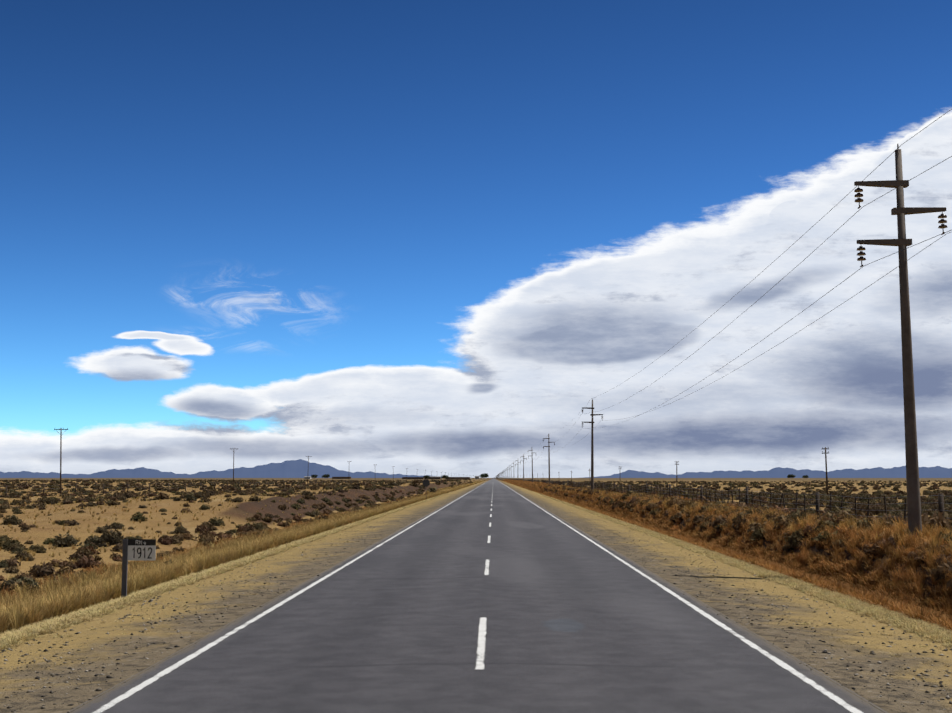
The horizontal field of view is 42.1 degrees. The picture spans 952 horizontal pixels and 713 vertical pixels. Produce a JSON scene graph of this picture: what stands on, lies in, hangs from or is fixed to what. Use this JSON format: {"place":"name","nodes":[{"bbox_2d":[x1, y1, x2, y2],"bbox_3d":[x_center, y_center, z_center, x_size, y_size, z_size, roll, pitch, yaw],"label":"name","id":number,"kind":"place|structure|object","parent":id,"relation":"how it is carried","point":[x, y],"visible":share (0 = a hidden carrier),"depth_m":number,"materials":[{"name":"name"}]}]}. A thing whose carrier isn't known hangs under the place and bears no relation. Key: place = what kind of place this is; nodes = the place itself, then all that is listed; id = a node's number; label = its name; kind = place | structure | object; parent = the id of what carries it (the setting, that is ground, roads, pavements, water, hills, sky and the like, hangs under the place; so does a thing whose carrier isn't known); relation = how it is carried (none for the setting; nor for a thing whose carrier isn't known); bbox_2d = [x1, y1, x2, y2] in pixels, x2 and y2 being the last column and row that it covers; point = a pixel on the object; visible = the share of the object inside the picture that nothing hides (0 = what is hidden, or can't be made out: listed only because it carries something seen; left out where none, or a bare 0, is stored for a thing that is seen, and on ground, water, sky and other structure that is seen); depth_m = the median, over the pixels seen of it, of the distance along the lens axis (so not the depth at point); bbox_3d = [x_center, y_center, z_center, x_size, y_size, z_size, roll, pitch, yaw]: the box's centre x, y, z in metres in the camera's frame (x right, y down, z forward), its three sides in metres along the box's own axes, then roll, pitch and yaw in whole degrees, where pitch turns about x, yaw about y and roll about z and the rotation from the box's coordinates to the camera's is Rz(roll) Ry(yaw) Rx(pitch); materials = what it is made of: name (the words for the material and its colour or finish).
{"place":"outdoors","nodes":[
{"label":"outdoors","id":0,"kind":"place"},
{"bbox_2d":[0,459,401,477],"bbox_3d":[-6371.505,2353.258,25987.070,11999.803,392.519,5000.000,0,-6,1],"label":"mountains","id":1,"kind":"structure","parent":0,"point":[299,468],"depth_m":24348.31,"materials":[{"name":"stone"}]},
{"bbox_2d":[190,471,430,476],"bbox_3d":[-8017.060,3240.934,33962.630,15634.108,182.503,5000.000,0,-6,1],"label":"mountains","id":2,"kind":"structure","parent":0,"point":[371,472],"depth_m":33275.44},
{"bbox_2d":[0,478,951,712],"bbox_3d":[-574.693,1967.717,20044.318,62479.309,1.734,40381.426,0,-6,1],"label":"ground","id":3,"kind":"structure","parent":0,"point":[802,650],"depth_m":21.04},
{"bbox_2d":[54,428,67,493],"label":"telegraph pole","id":4,"kind":"object","parent":3,"relation":"on","point":[61,429],"visible":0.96,"depth_m":150.32,"materials":[{"name":"brown wood"}]},
{"bbox_2d":[121,539,155,597],"bbox_3d":[-6.024,4.054,22.086,0.587,1.570,0.050,0,-6,1],"label":"kilometer marker sign","id":5,"kind":"object","parent":3,"relation":"on","point":[139,549],"visible":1,"depth_m":22.13,"materials":[{"name":"metal"}]},
{"bbox_2d":[0,479,428,495],"bbox_3d":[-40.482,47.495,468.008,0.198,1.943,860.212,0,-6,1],"label":"fence","id":6,"kind":"object","parent":3,"relation":"on","point":[43,488],"visible":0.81,"depth_m":179.41,"materials":[{"name":"brown wood"}]},
{"bbox_2d":[233,455,233,485],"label":"telegraph pole","id":7,"kind":"object","parent":3,"relation":"on","point":[233,470],"visible":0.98,"depth_m":249.65,"materials":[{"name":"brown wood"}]},
{"bbox_2d":[332,477,350,478],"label":"farm building","id":8,"kind":"structure","parent":3,"relation":"on","point":[341,477],"depth_m":1749.74,"materials":[{"name":"silver metal"}]},
{"bbox_2d":[402,477,423,478],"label":"farm building","id":9,"kind":"structure","parent":3,"relation":"on","point":[412,478],"depth_m":1718.94,"materials":[{"name":"silver metal"}]},
{"bbox_2d":[423,479,429,486],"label":"road sign back","id":10,"kind":"object","parent":3,"relation":"on","point":[426,482],"visible":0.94,"depth_m":115.23,"materials":[{"name":"grey metal"}]},
{"bbox_2d":[424,476,440,478],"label":"farm building","id":11,"kind":"structure","parent":3,"relation":"on","point":[436,477],"depth_m":1703.66,"materials":[{"name":"silver metal"}]},
{"bbox_2d":[446,477,469,478],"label":"farm building","id":12,"kind":"structure","parent":3,"relation":"on","point":[458,478],"depth_m":1727.99,"materials":[{"name":"silver metal"}]},
{"bbox_2d":[0,482,951,678],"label":"grass tufts","id":13,"kind":"object","parent":3,"relation":"on","point":[59,604],"visible":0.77,"depth_m":28.42,"materials":[{"name":"beige plant"}]},
{"bbox_2d":[0,483,951,593],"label":"scrub bushes","id":14,"kind":"object","parent":3,"relation":"on","point":[86,558],"visible":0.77,"depth_m":54.82,"materials":[{"name":"brown plant"}]},
{"bbox_2d":[0,479,951,493],"bbox_3d":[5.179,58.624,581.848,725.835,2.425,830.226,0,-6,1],"label":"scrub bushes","id":15,"kind":"object","parent":3,"relation":"on","point":[526,484],"visible":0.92,"depth_m":297.11,"materials":[{"name":"brown plant"}]},
{"bbox_2d":[0,509,951,712],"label":"shoulder stones","id":16,"kind":"object","parent":3,"relation":"on","point":[199,617],"visible":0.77,"depth_m":15.49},
{"bbox_2d":[478,473,488,477],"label":"roadside tree","id":17,"kind":"object","parent":3,"relation":"on","point":[484,475],"visible":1,"depth_m":1688.95,"materials":[{"name":"green plant"}]},
{"bbox_2d":[520,454,526,480],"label":"pole","id":18,"kind":"object","parent":3,"relation":"on","point":[523,465],"visible":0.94,"depth_m":381.36,"materials":[{"name":"wood"}]},
{"bbox_2d":[528,450,532,481],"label":"pole","id":19,"kind":"object","parent":3,"relation":"on","point":[532,466],"visible":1,"depth_m":292.68,"materials":[{"name":"wood"}]},
{"bbox_2d":[543,434,554,483],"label":"pole","id":20,"kind":"object","parent":3,"relation":"on","point":[548,438],"visible":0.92,"depth_m":204.42,"materials":[{"name":"wood"}]},
{"bbox_2d":[582,398,602,490],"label":"pole","id":21,"kind":"object","parent":3,"relation":"on","point":[592,461],"visible":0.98,"depth_m":115.80,"materials":[{"name":"wood"}]},
{"bbox_2d":[675,461,678,487],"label":"telegraph pole","id":22,"kind":"object","parent":3,"relation":"on","point":[676,464],"visible":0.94,"depth_m":215.33,"materials":[{"name":"grey wood"}]},
{"bbox_2d":[503,109,951,537],"bbox_3d":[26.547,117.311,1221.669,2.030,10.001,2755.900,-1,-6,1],"label":"pole","id":23,"kind":"object","parent":3,"relation":"on","point":[900,211],"visible":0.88,"depth_m":27.44,"materials":[{"name":"wood"}]},
{"bbox_2d":[511,478,951,520],"bbox_3d":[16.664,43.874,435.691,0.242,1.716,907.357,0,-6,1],"label":"fence","id":24,"kind":"object","parent":3,"relation":"on","point":[940,502],"visible":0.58,"depth_m":51.22,"materials":[{"name":"brown wood"}]},
{"bbox_2d":[822,447,828,494],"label":"telegraph pole","id":25,"kind":"object","parent":3,"relation":"on","point":[825,448],"visible":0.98,"depth_m":118.25,"materials":[{"name":"brown wood"}]},
{"bbox_2d":[0,0,951,477],"label":"sky","id":26,"kind":"structure","parent":0,"point":[415,237],"materials":[{"name":"blue"}]},
{"bbox_2d":[66,478,887,712],"bbox_3d":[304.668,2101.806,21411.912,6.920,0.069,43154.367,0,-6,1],"label":"road","id":27,"kind":"structure","parent":0,"point":[577,622],"depth_m":14.43,"materials":[{"name":"grey asphalt"}]},
{"bbox_2d":[93,481,862,712],"bbox_3d":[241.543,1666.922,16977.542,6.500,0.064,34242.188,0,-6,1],"label":"road markings","id":28,"kind":"object","parent":27,"relation":"on","point":[481,639],"visible":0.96,"depth_m":14.60,"materials":[{"name":"paint"}]},
{"bbox_2d":[583,466,951,477],"bbox_3d":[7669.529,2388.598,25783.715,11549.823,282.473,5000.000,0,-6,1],"label":"mountains","id":29,"kind":"structure","parent":0,"point":[900,472],"depth_m":24163.18,"materials":[{"name":"stone"}]}
]}

